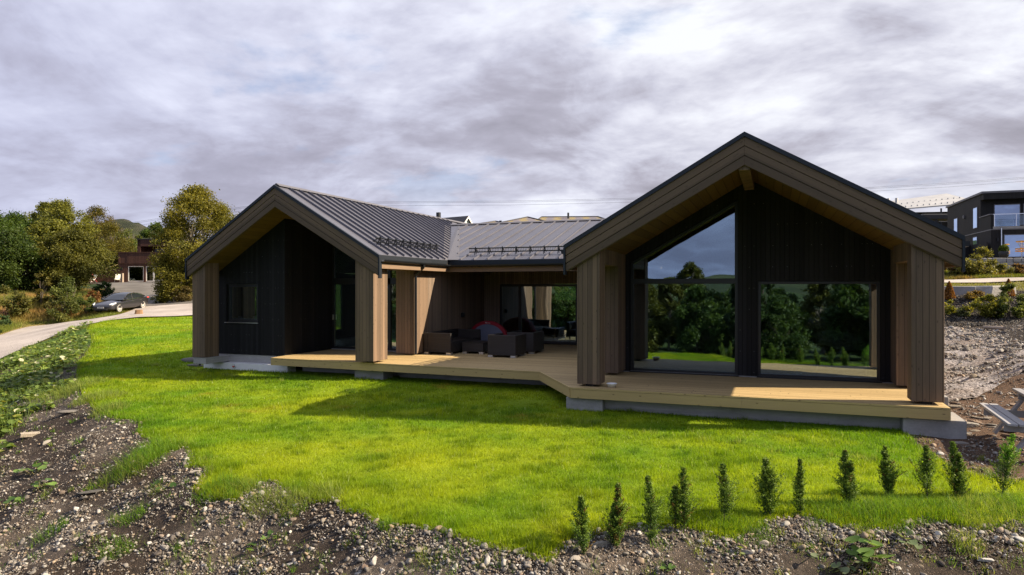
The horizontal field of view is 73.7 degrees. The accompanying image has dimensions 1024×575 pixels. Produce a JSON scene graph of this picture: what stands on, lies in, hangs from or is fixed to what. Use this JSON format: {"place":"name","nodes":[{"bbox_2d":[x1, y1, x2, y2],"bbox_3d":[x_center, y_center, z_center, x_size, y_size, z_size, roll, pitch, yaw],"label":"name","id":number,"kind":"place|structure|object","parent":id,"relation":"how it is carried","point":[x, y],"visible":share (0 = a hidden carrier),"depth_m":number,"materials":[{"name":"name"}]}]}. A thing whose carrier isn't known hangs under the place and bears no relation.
{"place":"outdoors","nodes":[
{"label":"outdoors","id":0,"kind":"place"},
{"bbox_2d":[0,303,191,357],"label":"road","id":1,"kind":"structure","parent":0,"point":[17,340],"depth_m":46.95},
{"bbox_2d":[93,292,148,311],"bbox_3d":[-31.218,1.132,54.474,2.200,1.430,4.709,0,4,6],"label":"parked car","id":2,"kind":"object","parent":1,"relation":"on","point":[118,301],"visible":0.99,"depth_m":53.77,"materials":[{"name":"paint"}]},
{"bbox_2d":[88,219,153,239],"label":"hill","id":3,"kind":"structure","parent":0,"point":[136,229],"depth_m":591.37,"materials":[{"name":"green plant"}]},
{"bbox_2d":[97,282,191,305],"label":"driveway","id":4,"kind":"structure","parent":0,"point":[145,288],"depth_m":74.25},
{"bbox_2d":[0,262,1023,574],"bbox_3d":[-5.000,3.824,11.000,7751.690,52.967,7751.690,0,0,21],"label":"ground","id":5,"kind":"structure","parent":0,"point":[794,562],"depth_m":7.84,"materials":[{"name":"soil"}]},
{"bbox_2d":[0,314,12,332],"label":"bush","id":6,"kind":"object","parent":5,"relation":"on","point":[5,320],"visible":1,"depth_m":47.39,"materials":[{"name":"green plant"}]},
{"bbox_2d":[0,496,20,510],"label":"broadleaf plant","id":7,"kind":"object","parent":5,"relation":"on","point":[16,500],"visible":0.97,"depth_m":9.93,"materials":[{"name":"green plant"}]},
{"bbox_2d":[0,215,28,289],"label":"tree","id":8,"kind":"object","parent":5,"relation":"on","point":[3,222],"visible":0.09,"depth_m":67.77,"materials":[{"name":"green plant"}]},
{"bbox_2d":[0,284,34,316],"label":"bush","id":9,"kind":"object","parent":5,"relation":"on","point":[22,307],"visible":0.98,"depth_m":51.90,"materials":[{"name":"green plant"}]},
{"bbox_2d":[1,209,52,287],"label":"tree","id":10,"kind":"object","parent":5,"relation":"on","point":[11,216],"visible":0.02,"depth_m":70.38,"materials":[{"name":"green plant"}]},
{"bbox_2d":[0,225,55,293],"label":"birch tree","id":11,"kind":"object","parent":5,"relation":"on","point":[17,242],"visible":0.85,"depth_m":62.84,"materials":[{"name":"green plant"}]},
{"bbox_2d":[13,460,47,474],"bbox_3d":[-7.924,2.999,11.354,0.529,0.216,0.422,0,0,-9],"label":"broadleaf plant","id":12,"kind":"object","parent":5,"relation":"on","point":[36,464],"visible":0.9,"depth_m":11.34,"materials":[{"name":"green plant"}]},
{"bbox_2d":[31,273,51,303],"bbox_3d":[-38.532,0.260,56.038,1.754,3.030,1.590,0,0,21],"label":"bush","id":13,"kind":"object","parent":5,"relation":"on","point":[39,297],"visible":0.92,"depth_m":55.92,"materials":[{"name":"green plant"}]},
{"bbox_2d":[29,201,56,234],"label":"birch tree","id":14,"kind":"object","parent":5,"relation":"on","point":[39,207],"visible":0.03,"depth_m":74.55,"materials":[{"name":"green plant"}]},
{"bbox_2d":[30,478,56,489],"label":"broadleaf plant","id":15,"kind":"object","parent":5,"relation":"on","point":[35,484],"visible":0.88,"depth_m":10.19,"materials":[{"name":"green plant"}]},
{"bbox_2d":[0,321,100,452],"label":"leafy ground cover","id":16,"kind":"object","parent":5,"relation":"on","point":[15,377],"visible":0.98,"depth_m":20.96,"materials":[{"name":"green plant"}]},
{"bbox_2d":[42,300,64,315],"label":"bush","id":17,"kind":"object","parent":5,"relation":"on","point":[50,304],"visible":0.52,"depth_m":53.44,"materials":[{"name":"green plant"}]},
{"bbox_2d":[5,217,102,290],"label":"tree","id":18,"kind":"object","parent":5,"relation":"on","point":[44,230],"visible":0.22,"depth_m":66.15,"materials":[{"name":"green plant"}]},
{"bbox_2d":[45,296,83,322],"bbox_3d":[-34.302,1.726,52.409,1.968,2.288,2.530,0,0,21],"label":"bush","id":19,"kind":"object","parent":5,"relation":"on","point":[67,304],"visible":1,"depth_m":52.29,"materials":[{"name":"green plant"}]},
{"bbox_2d":[21,197,108,286],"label":"tree","id":20,"kind":"object","parent":5,"relation":"on","point":[63,210],"visible":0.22,"depth_m":72.50,"materials":[{"name":"green plant"}]},
{"bbox_2d":[46,276,95,307],"bbox_3d":[-36.096,0.480,55.445,3.815,3.202,3.325,0,0,21],"label":"willow bush","id":21,"kind":"object","parent":5,"relation":"on","point":[67,288],"visible":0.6,"depth_m":54.82,"materials":[{"name":"green plant"}]},
{"bbox_2d":[21,227,122,290],"bbox_3d":[-42.495,-2.478,65.957,7.999,6.865,7.654,0,0,21],"label":"tree","id":22,"kind":"object","parent":5,"relation":"on","point":[68,243],"visible":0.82,"depth_m":64.92,"materials":[{"name":"green plant"}]},
{"bbox_2d":[72,296,95,313],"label":"bush","id":23,"kind":"object","parent":5,"relation":"on","point":[86,303],"visible":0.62,"depth_m":53.74,"materials":[{"name":"green plant"}]},
{"bbox_2d":[85,290,100,302],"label":"bush","id":24,"kind":"object","parent":5,"relation":"on","point":[92,295],"visible":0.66,"depth_m":56.78,"materials":[{"name":"green plant"}]},
{"bbox_2d":[0,288,191,332],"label":"heath grass","id":25,"kind":"structure","parent":5,"relation":"on","point":[40,309],"depth_m":53.17,"materials":[{"name":"green plant"}]},
{"bbox_2d":[82,205,121,263],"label":"tree","id":26,"kind":"object","parent":5,"relation":"on","point":[96,212],"visible":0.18,"depth_m":107.79,"materials":[{"name":"green plant"}]},
{"bbox_2d":[91,281,114,297],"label":"bush","id":27,"kind":"object","parent":5,"relation":"on","point":[108,290],"visible":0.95,"depth_m":60.97,"materials":[{"name":"green plant"}]},
{"bbox_2d":[87,222,136,267],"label":"tree","id":28,"kind":"object","parent":5,"relation":"on","point":[113,246],"visible":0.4,"depth_m":103.47,"materials":[{"name":"green plant"}]},
{"bbox_2d":[139,221,163,238],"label":"distant tree","id":29,"kind":"object","parent":5,"relation":"on","point":[144,233],"visible":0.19,"depth_m":119.13,"materials":[{"name":"green plant"}]},
{"bbox_2d":[118,239,195,281],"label":"red house","id":30,"kind":"structure","parent":5,"relation":"on","point":[134,266],"depth_m":97.06,"materials":[{"name":"wood"}]},
{"bbox_2d":[128,266,143,281],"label":"window","id":31,"kind":"structure","parent":30,"relation":"in","point":[135,273],"depth_m":97.09,"materials":[{"name":"white paint"}]},
{"bbox_2d":[146,266,153,281],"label":"terrace door","id":32,"kind":"structure","parent":30,"relation":"in","point":[148,274],"depth_m":97.09,"materials":[{"name":"white paint"}]},
{"bbox_2d":[151,475,176,490],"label":"broadleaf plant","id":33,"kind":"object","parent":5,"relation":"on","point":[172,484],"visible":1,"depth_m":9.03,"materials":[{"name":"green plant"}]},
{"bbox_2d":[146,225,193,302],"bbox_3d":[-29.470,-1.964,59.990,5.040,7.084,5.571,0,0,21],"label":"birch tree","id":34,"kind":"object","parent":5,"relation":"on","point":[167,284],"visible":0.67,"depth_m":59.08,"materials":[{"name":"green plant"}]},
{"bbox_2d":[169,286,191,301],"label":"bush","id":35,"kind":"object","parent":5,"relation":"on","point":[184,298],"visible":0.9,"depth_m":58.76,"materials":[{"name":"green plant"}]},
{"bbox_2d":[145,182,239,295],"bbox_3d":[-28.445,-4.109,62.383,9.210,11.004,10.189,0,0,21],"label":"birch tree","id":36,"kind":"object","parent":5,"relation":"on","point":[196,202],"visible":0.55,"depth_m":60.47,"materials":[{"name":"green plant"}]},
{"bbox_2d":[436,212,471,222],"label":"white house","id":37,"kind":"structure","parent":5,"relation":"on","point":[465,219],"depth_m":112.44,"materials":[{"name":"paint"}]},
{"bbox_2d":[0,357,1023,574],"bbox_3d":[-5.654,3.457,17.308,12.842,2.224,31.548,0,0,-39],"label":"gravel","id":38,"kind":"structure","parent":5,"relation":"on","point":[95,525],"depth_m":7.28,"materials":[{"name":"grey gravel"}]},
{"bbox_2d":[0,354,1023,574],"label":"rank grass","id":39,"kind":"structure","parent":5,"relation":"on","point":[140,456],"depth_m":7.79,"materials":[{"name":"green plant"}]},
{"bbox_2d":[502,216,544,221],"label":"tiled house","id":40,"kind":"structure","parent":5,"relation":"on","point":[527,218],"depth_m":91.67,"materials":[{"name":"tile"}]},
{"bbox_2d":[538,213,602,219],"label":"tiled house","id":41,"kind":"structure","parent":5,"relation":"on","point":[567,217],"depth_m":96.75,"materials":[{"name":"white paint"}]},
{"bbox_2d":[185,131,969,403],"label":"detached house","id":42,"kind":"structure","parent":5,"relation":"on","point":[787,256],"depth_m":19.02,"materials":[{"name":"wood"}]},
{"bbox_2d":[224,284,257,323],"bbox_3d":[-8.114,0.482,20.802,1.260,1.185,0.415,0,0,21],"label":"window frame","id":43,"kind":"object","parent":42,"relation":"in","point":[230,320],"depth_m":20.76,"materials":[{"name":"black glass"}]},
{"bbox_2d":[336,284,342,330],"bbox_3d":[-7.275,0.675,25.501,0.060,2.050,3.200,0,0,21],"label":"side window","id":44,"kind":"structure","parent":42,"relation":"in","point":[341,329],"depth_m":26.94,"materials":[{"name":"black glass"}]},
{"bbox_2d":[331,245,395,351],"bbox_3d":[-4.477,-0.159,21.724,2.930,4.328,0.154,0,0,21],"label":"glazed door","id":45,"kind":"structure","parent":42,"relation":"in","point":[390,280],"depth_m":22.09,"materials":[{"name":"black metal"}]},
{"bbox_2d":[387,318,395,344],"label":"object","id":46,"kind":"object","parent":42,"relation":"in","point":[393,331],"visible":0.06,"depth_m":22.93,"materials":[{"name":"glass"}]},
{"bbox_2d":[529,320,544,339],"bbox_3d":[0.890,1.605,25.476,0.568,0.774,0.518,0,0,41],"label":"dining chair","id":47,"kind":"object","parent":42,"relation":"on","point":[535,325],"visible":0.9,"depth_m":25.29,"materials":[{"name":"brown wood"}]},
{"bbox_2d":[500,284,576,343],"bbox_3d":[1.953,0.930,23.924,5.100,2.100,0.098,0,0,21],"label":"sliding door","id":48,"kind":"structure","parent":42,"relation":"in","point":[519,286],"depth_m":24.51,"materials":[{"name":"black metal"}]},
{"bbox_2d":[548,287,575,301],"bbox_3d":[2.354,0.050,28.805,1.650,1.100,0.230,0,0,21],"label":"rear window","id":49,"kind":"structure","parent":42,"relation":"in","point":[551,290],"depth_m":28.92,"materials":[{"name":"brown wood"}]},
{"bbox_2d":[556,321,571,340],"bbox_3d":[1.898,1.605,24.982,0.568,0.774,0.518,0,0,1],"label":"dining chair","id":50,"kind":"object","parent":42,"relation":"on","point":[563,325],"visible":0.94,"depth_m":24.80,"materials":[{"name":"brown wood"}]},
{"bbox_2d":[629,200,738,376],"bbox_3d":[3.958,0.016,15.809,2.460,3.978,0.154,0,0,21],"label":"window","id":51,"kind":"structure","parent":42,"relation":"in","point":[715,280],"depth_m":15.70,"materials":[{"name":"black metal"}]},
{"bbox_2d":[757,281,881,382],"bbox_3d":[6.613,0.935,14.785,2.470,2.130,0.155,0,0,21],"label":"window","id":52,"kind":"structure","parent":42,"relation":"in","point":[760,375],"depth_m":14.71,"materials":[{"name":"black metal"}]},
{"bbox_2d":[563,495,595,554],"bbox_3d":[0.664,2.342,6.604,0.287,0.658,0.330,0,0,-39],"label":"thuja","id":53,"kind":"object","parent":5,"relation":"on","point":[581,521],"visible":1,"depth_m":6.62,"materials":[{"name":"green plant"}]},
{"bbox_2d":[601,482,630,548],"bbox_3d":[1.040,2.293,6.828,0.298,0.733,0.317,0,0,21],"label":"thuja","id":54,"kind":"object","parent":5,"relation":"on","point":[615,519],"visible":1,"depth_m":6.77,"materials":[{"name":"green plant"}]},
{"bbox_2d":[271,344,966,438],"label":"timber deck","id":55,"kind":"structure","parent":5,"relation":"on","point":[554,366],"depth_m":13.60,"materials":[{"name":"brown wood"}]},
{"bbox_2d":[424,329,480,354],"bbox_3d":[-1.838,1.679,21.443,0.900,0.638,2.240,0,0,21],"label":"garden sofa","id":56,"kind":"object","parent":55,"relation":"on","point":[449,342],"visible":0.92,"depth_m":20.52,"materials":[{"name":"wicker"}]},
{"bbox_2d":[462,340,487,353],"bbox_3d":[-1.043,1.827,20.945,0.710,0.343,0.810,0,0,21],"label":"wicker table","id":57,"kind":"object","parent":55,"relation":"on","point":[480,346],"visible":0.76,"depth_m":20.60,"materials":[{"name":"wicker"}]},
{"bbox_2d":[472,321,506,340],"bbox_3d":[-0.761,1.570,23.645,1.478,0.860,0.780,0,0,13],"label":"popup tent","id":58,"kind":"object","parent":55,"relation":"on","point":[487,328],"visible":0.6,"depth_m":23.32,"materials":[{"name":"red fabric"}]},
{"bbox_2d":[488,333,525,357],"bbox_3d":[-0.136,1.679,19.933,0.860,0.638,0.920,0,0,21],"label":"garden armchair","id":59,"kind":"object","parent":55,"relation":"on","point":[513,346],"visible":1,"depth_m":19.54,"materials":[{"name":"wicker"}]},
{"bbox_2d":[507,330,543,353],"bbox_3d":[0.423,1.679,21.110,0.860,0.638,1.000,0,0,21],"label":"garden armchair","id":60,"kind":"object","parent":55,"relation":"on","point":[534,342],"visible":0.64,"depth_m":20.66,"materials":[{"name":"wicker"}]},
{"bbox_2d":[638,474,670,543],"bbox_3d":[1.452,2.277,6.901,0.342,0.771,0.318,0,0,-42],"label":"thuja","id":61,"kind":"object","parent":5,"relation":"on","point":[651,510],"visible":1,"depth_m":6.88,"materials":[{"name":"green plant"}]},
{"bbox_2d":[659,563,676,573],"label":"broadleaf plant","id":62,"kind":"object","parent":5,"relation":"on","point":[665,567],"visible":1,"depth_m":6.57,"materials":[{"name":"green plant"}]},
{"bbox_2d":[665,466,705,532],"bbox_3d":[1.822,2.234,7.141,0.420,0.756,0.381,0,0,21],"label":"thuja","id":63,"kind":"object","parent":5,"relation":"on","point":[678,500],"visible":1,"depth_m":7.09,"materials":[{"name":"green plant"}]},
{"bbox_2d":[790,457,806,516],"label":"thuja","id":64,"kind":"object","parent":5,"relation":"on","point":[798,486],"visible":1,"depth_m":7.45,"materials":[{"name":"green plant"}]},
{"bbox_2d":[831,561,864,574],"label":"broadleaf plant","id":65,"kind":"object","parent":5,"relation":"on","point":[846,570],"visible":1,"depth_m":6.64,"materials":[{"name":"green plant"}]},
{"bbox_2d":[844,535,898,567],"bbox_3d":[3.557,2.618,6.724,0.431,0.244,0.453,0,0,2],"label":"broadleaf plant","id":66,"kind":"object","parent":5,"relation":"on","point":[866,553],"visible":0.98,"depth_m":6.69,"materials":[{"name":"green plant"}]},
{"bbox_2d":[782,322,1023,546],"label":"crushed rock","id":67,"kind":"object","parent":5,"relation":"on","point":[1015,344],"visible":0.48,"depth_m":15.61,"materials":[{"name":"gravel"}]},
{"bbox_2d":[898,529,922,548],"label":"broadleaf plant","id":68,"kind":"object","parent":5,"relation":"on","point":[913,543],"visible":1,"depth_m":6.91,"materials":[{"name":"green plant"}]},
{"bbox_2d":[887,193,964,226],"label":"outbuilding","id":69,"kind":"structure","parent":5,"relation":"on","point":[946,199],"depth_m":86.75,"materials":[{"name":"white metal"}]},
{"bbox_2d":[921,214,946,222],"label":"boat trailer","id":70,"kind":"object","parent":5,"relation":"on","point":[937,218],"visible":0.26,"depth_m":79.42,"materials":[{"name":"metal"}]},
{"bbox_2d":[944,286,975,295],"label":"concrete block","id":71,"kind":"structure","parent":5,"relation":"on","point":[960,290],"depth_m":43.33,"materials":[{"name":"grey concrete"}]},
{"bbox_2d":[964,290,985,299],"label":"heather clump","id":72,"kind":"object","parent":5,"relation":"on","point":[974,294],"visible":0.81,"depth_m":42.16,"materials":[{"name":"brown plant"}]},
{"bbox_2d":[965,242,987,257],"bbox_3d":[42.138,-3.225,64.273,2.180,1.950,8.300,0,0,19],"label":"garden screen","id":73,"kind":"object","parent":5,"relation":"on","point":[969,250],"visible":0.1,"depth_m":63.53,"materials":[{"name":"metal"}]},
{"bbox_2d":[966,244,998,274],"bbox_3d":[36.635,-1.978,53.244,2.542,2.747,2.404,0,0,-7],"label":"wild shrub","id":74,"kind":"object","parent":5,"relation":"on","point":[984,250],"visible":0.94,"depth_m":52.78,"materials":[{"name":"green plant"}]},
{"bbox_2d":[944,290,1023,326],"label":"bark mulch","id":75,"kind":"object","parent":5,"relation":"on","point":[961,322],"visible":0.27,"depth_m":38.88,"materials":[{"name":"bark"},{"name":"wood chips"}]},
{"bbox_2d":[944,281,955,299],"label":"dwarf conifer","id":76,"kind":"object","parent":75,"relation":"on","point":[948,291],"visible":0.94,"depth_m":42.46,"materials":[{"name":"brown plant"}]},
{"bbox_2d":[944,299,956,314],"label":"garden shrub","id":77,"kind":"object","parent":75,"relation":"on","point":[949,308],"visible":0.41,"depth_m":39.24,"materials":[{"name":"green plant"}]},
{"bbox_2d":[952,307,971,316],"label":"garden shrub","id":78,"kind":"object","parent":75,"relation":"on","point":[961,311],"visible":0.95,"depth_m":39.70,"materials":[{"name":"green plant"}]},
{"bbox_2d":[962,293,1002,318],"bbox_3d":[26.986,1.166,39.245,1.967,1.678,1.862,0,0,21],"label":"garden shrub","id":79,"kind":"object","parent":75,"relation":"on","point":[984,310],"visible":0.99,"depth_m":38.89,"materials":[{"name":"green plant"}]},
{"bbox_2d":[989,305,1005,317],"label":"garden shrub","id":80,"kind":"object","parent":75,"relation":"on","point":[998,314],"visible":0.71,"depth_m":38.77,"materials":[{"name":"green plant"}]},
{"bbox_2d":[994,283,1023,317],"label":"garden shrub","id":81,"kind":"object","parent":75,"relation":"on","point":[1005,308],"visible":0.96,"depth_m":38.54,"materials":[{"name":"green plant"}]},
{"bbox_2d":[1011,305,1023,317],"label":"garden shrub","id":82,"kind":"object","parent":75,"relation":"on","point":[1019,313],"visible":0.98,"depth_m":38.23,"materials":[{"name":"green plant"}]},
{"bbox_2d":[944,267,1023,290],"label":"verge grass","id":83,"kind":"structure","parent":5,"relation":"on","point":[949,276],"depth_m":51.74,"materials":[{"name":"green plant"}]},
{"bbox_2d":[950,258,979,274],"bbox_3d":[35.210,-1.713,53.312,2.524,2.283,2.803,0,0,-19],"label":"wild shrub","id":84,"kind":"object","parent":83,"relation":"on","point":[970,268],"visible":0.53,"depth_m":52.64,"materials":[{"name":"green plant"}]},
{"bbox_2d":[946,190,1023,257],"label":"dark house","id":85,"kind":"structure","parent":83,"relation":"on","point":[994,220],"depth_m":62.02,"materials":[{"name":"wood"}]},
{"bbox_2d":[973,207,977,228],"bbox_3d":[43.492,-6.525,64.067,0.085,1.970,1.200,0,0,19],"label":"window","id":86,"kind":"structure","parent":85,"relation":"in","point":[975,210],"depth_m":63.92,"materials":[{"name":"glass"}]},
{"bbox_2d":[994,204,1019,225],"bbox_3d":[44.986,-6.535,62.052,2.020,2.090,0.100,0,0,19],"label":"window","id":87,"kind":"structure","parent":85,"relation":"in","point":[1005,219],"depth_m":62.02,"materials":[{"name":"glass"}]},
{"bbox_2d":[1004,234,1023,256],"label":"window","id":88,"kind":"structure","parent":85,"relation":"in","point":[1010,240],"depth_m":59.39,"materials":[{"name":"glass"}]},
{"bbox_2d":[944,327,1023,413],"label":"gravel lot","id":89,"kind":"structure","parent":5,"relation":"on","point":[965,392],"depth_m":17.25,"materials":[{"name":"grey gravel"}]},
{"bbox_2d":[976,285,1015,295],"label":"stone block","id":90,"kind":"structure","parent":5,"relation":"on","point":[994,290],"depth_m":42.78,"materials":[{"name":"grey stone"}]},
{"bbox_2d":[969,258,1023,270],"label":"stone wall","id":91,"kind":"structure","parent":5,"relation":"on","point":[1009,261],"depth_m":55.27,"materials":[{"name":"grey stone"}]},
{"bbox_2d":[986,263,1015,274],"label":"wild shrub","id":92,"kind":"object","parent":5,"relation":"on","point":[1000,267],"visible":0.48,"depth_m":53.45,"materials":[{"name":"green plant"}]},
{"bbox_2d":[979,388,1023,451],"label":"picnic table","id":93,"kind":"object","parent":5,"relation":"on","point":[1010,421],"visible":0.91,"depth_m":11.10,"materials":[{"name":"grey wood"}]},
{"bbox_2d":[998,244,1009,257],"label":"potted boxwood","id":94,"kind":"object","parent":5,"relation":"on","point":[1003,251],"visible":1,"depth_m":57.76,"materials":[{"name":"green plant"}]},
{"bbox_2d":[1004,263,1023,274],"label":"wild shrub","id":95,"kind":"object","parent":5,"relation":"on","point":[1019,268],"visible":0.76,"depth_m":52.97,"materials":[{"name":"green plant"}]},
{"bbox_2d":[0,0,1023,238],"label":"sky","id":96,"kind":"structure","parent":0,"point":[120,106],"materials":[{"name":"grey"}]},
{"bbox_2d":[81,316,1023,554],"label":"lawn","id":97,"kind":"structure","parent":0,"point":[476,449],"depth_m":10.77,"materials":[{"name":"green plant"}]},
{"bbox_2d":[714,462,746,520],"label":"thuja","id":98,"kind":"object","parent":97,"relation":"on","point":[725,488],"visible":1,"depth_m":7.26,"materials":[{"name":"green plant"}]},
{"bbox_2d":[750,457,786,515],"bbox_3d":[2.807,2.200,7.474,0.382,0.718,0.428,0,0,21],"label":"thuja","id":99,"kind":"object","parent":97,"relation":"on","point":[765,491],"visible":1,"depth_m":7.40,"materials":[{"name":"green plant"}]},
{"bbox_2d":[832,449,865,503],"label":"thuja","id":100,"kind":"object","parent":97,"relation":"on","point":[847,481],"visible":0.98,"depth_m":7.69,"materials":[{"name":"green plant"}]},
{"bbox_2d":[876,445,906,494],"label":"thuja","id":101,"kind":"object","parent":97,"relation":"on","point":[887,478],"visible":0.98,"depth_m":8.05,"materials":[{"name":"green plant"}]},
{"bbox_2d":[907,444,937,497],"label":"thuja","id":102,"kind":"object","parent":97,"relation":"on","point":[927,463],"visible":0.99,"depth_m":7.92,"materials":[{"name":"green plant"}]},
{"bbox_2d":[939,441,971,495],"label":"thuja","id":103,"kind":"object","parent":97,"relation":"on","point":[957,477],"visible":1,"depth_m":7.98,"materials":[{"name":"green plant"}]},
{"bbox_2d":[983,433,1023,495],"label":"thuja","id":104,"kind":"object","parent":97,"relation":"on","point":[1008,455],"visible":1,"depth_m":8.01,"materials":[{"name":"green plant"}]},
{"bbox_2d":[118,177,1021,224],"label":"power line","id":105,"kind":"object","parent":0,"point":[621,198],"visible":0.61,"depth_m":129.99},
{"bbox_2d":[119,178,1023,225],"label":"power line","id":106,"kind":"object","parent":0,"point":[592,200],"visible":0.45,"depth_m":131.19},
{"bbox_2d":[124,181,1021,227],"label":"power line","id":107,"kind":"object","parent":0,"point":[621,202],"visible":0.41,"depth_m":132.39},
{"bbox_2d":[944,277,1023,281],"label":"road","id":108,"kind":"structure","parent":0,"point":[990,279],"depth_m":49.68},
{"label":"red house deck","id":109,"kind":"object","parent":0,"visible":0},
{"bbox_2d":[90,268,118,281],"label":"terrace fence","id":110,"kind":"object","parent":109,"relation":"on","point":[105,279],"visible":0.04,"depth_m":97.10,"materials":[{"name":"brown wood"}]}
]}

